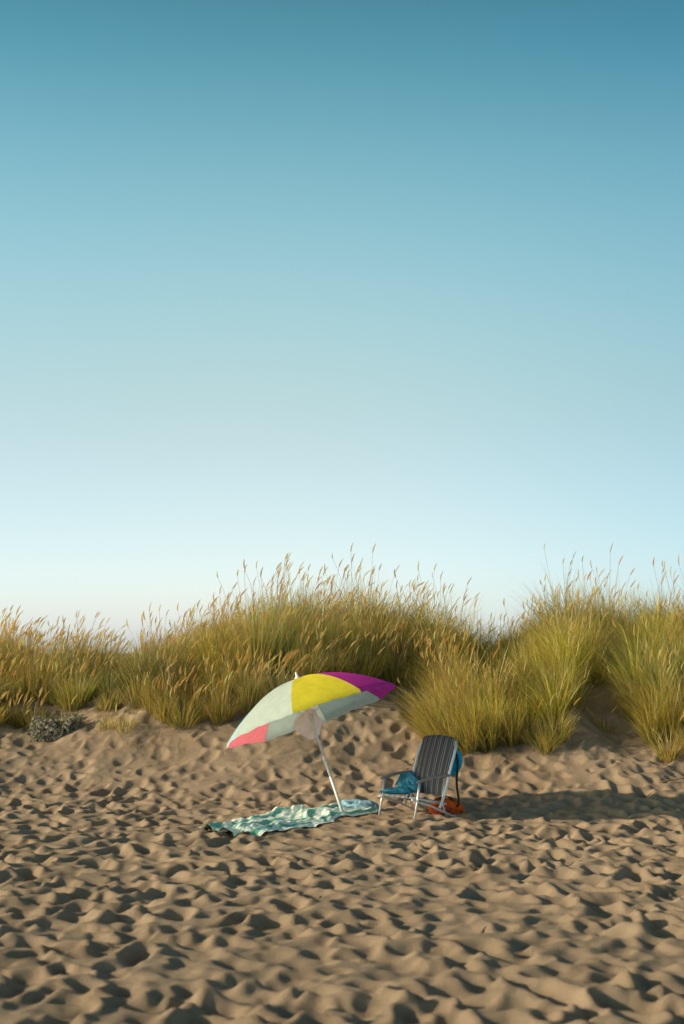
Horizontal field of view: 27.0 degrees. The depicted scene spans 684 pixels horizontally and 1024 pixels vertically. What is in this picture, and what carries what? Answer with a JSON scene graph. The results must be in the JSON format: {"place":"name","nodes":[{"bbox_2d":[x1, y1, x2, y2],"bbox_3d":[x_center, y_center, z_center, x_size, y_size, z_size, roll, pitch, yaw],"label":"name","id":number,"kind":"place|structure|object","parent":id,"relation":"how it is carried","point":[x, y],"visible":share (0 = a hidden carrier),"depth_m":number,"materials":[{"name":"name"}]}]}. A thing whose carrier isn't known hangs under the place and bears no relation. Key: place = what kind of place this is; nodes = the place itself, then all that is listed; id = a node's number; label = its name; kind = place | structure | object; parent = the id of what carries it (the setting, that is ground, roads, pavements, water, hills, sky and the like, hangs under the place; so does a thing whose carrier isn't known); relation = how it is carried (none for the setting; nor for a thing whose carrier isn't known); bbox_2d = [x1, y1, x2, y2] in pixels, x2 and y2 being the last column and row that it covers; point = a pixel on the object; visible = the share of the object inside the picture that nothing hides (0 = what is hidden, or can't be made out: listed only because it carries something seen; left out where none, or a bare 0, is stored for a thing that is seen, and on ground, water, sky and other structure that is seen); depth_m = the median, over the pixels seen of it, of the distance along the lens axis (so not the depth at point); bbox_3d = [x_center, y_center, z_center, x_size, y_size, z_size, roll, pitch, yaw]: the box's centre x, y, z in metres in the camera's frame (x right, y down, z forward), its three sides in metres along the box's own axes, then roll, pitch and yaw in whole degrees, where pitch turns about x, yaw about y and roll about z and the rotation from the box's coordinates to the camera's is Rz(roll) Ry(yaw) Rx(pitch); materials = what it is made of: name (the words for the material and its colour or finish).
{"place":"outdoors","nodes":[
{"label":"outdoors","id":0,"kind":"place"},
{"bbox_2d":[0,650,683,1023],"bbox_3d":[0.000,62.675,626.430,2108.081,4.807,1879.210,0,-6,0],"label":"sand dune ground","id":1,"kind":"structure","parent":0,"point":[570,880],"depth_m":10.51,"materials":[{"name":"beige sand"}]},
{"bbox_2d":[25,713,82,741],"bbox_3d":[-3.700,2.767,18.263,0.756,0.398,0.524,0,-6,0],"label":"dune shrub","id":2,"kind":"object","parent":1,"relation":"on","point":[42,729],"visible":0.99,"depth_m":18.15,"materials":[{"name":"grey plant"}]},
{"bbox_2d":[193,802,378,835],"bbox_3d":[-0.499,3.052,14.223,0.961,0.135,2.569,-3,-6,26],"label":"beach towel","id":3,"kind":"object","parent":1,"relation":"on","point":[277,818],"visible":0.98,"depth_m":14.02,"materials":[{"name":"fabric"}]},
{"bbox_2d":[341,799,378,807],"bbox_3d":[0.179,3.139,15.230,0.453,0.127,0.401,0,-6,0],"label":"blue cloth heap","id":4,"kind":"object","parent":3,"relation":"on","point":[357,803],"visible":0.5,"depth_m":15.14,"materials":[{"name":"teal fabric"}]},
{"bbox_2d":[227,672,395,816],"bbox_3d":[-0.328,2.522,14.778,1.662,1.710,1.766,-3,-6,31],"label":"beach umbrella","id":5,"kind":"object","parent":1,"relation":"on","point":[306,706],"visible":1,"depth_m":14.57,"materials":[{"name":"multicoloured fabric"}]},
{"bbox_2d":[378,735,456,818],"bbox_3d":[0.786,2.746,14.710,0.687,0.850,0.626,4,-7,-38],"label":"beach chair","id":6,"kind":"object","parent":1,"relation":"on","point":[433,763],"visible":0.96,"depth_m":14.76,"materials":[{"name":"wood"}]},
{"bbox_2d":[379,772,418,793],"bbox_3d":[0.637,2.826,14.852,0.560,0.217,0.368,4,-7,-37],"label":"blue towel","id":7,"kind":"object","parent":6,"relation":"on","point":[405,783],"visible":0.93,"depth_m":14.77,"materials":[{"name":"fabric"}]},
{"bbox_2d":[447,746,462,808],"bbox_3d":[1.137,2.722,14.900,0.259,0.739,0.328,0,-6,0],"label":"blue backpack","id":8,"kind":"object","parent":6,"relation":"attached to","point":[457,763],"visible":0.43,"depth_m":14.84,"materials":[{"name":"fabric"}]},
{"bbox_2d":[427,796,463,814],"bbox_3d":[1.079,3.045,14.823,0.387,0.187,0.302,0,-6,0],"label":"beach bag","id":9,"kind":"object","parent":1,"relation":"on","point":[451,802],"visible":0.69,"depth_m":14.74,"materials":[{"name":"orange fabric"}]},
{"bbox_2d":[0,543,683,774],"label":"marram grass","id":10,"kind":"structure","parent":0,"point":[558,654],"depth_m":19.09,"materials":[{"name":"green plant"}]},
{"bbox_2d":[0,0,683,652],"label":"sky","id":11,"kind":"structure","parent":0,"point":[309,280],"materials":[{"name":"blue"}]},
{"bbox_2d":[22,746,683,968],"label":"driftwood twigs","id":12,"kind":"object","parent":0,"point":[386,872],"visible":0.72,"depth_m":13.27,"materials":[{"name":"brown wood"}]}
]}

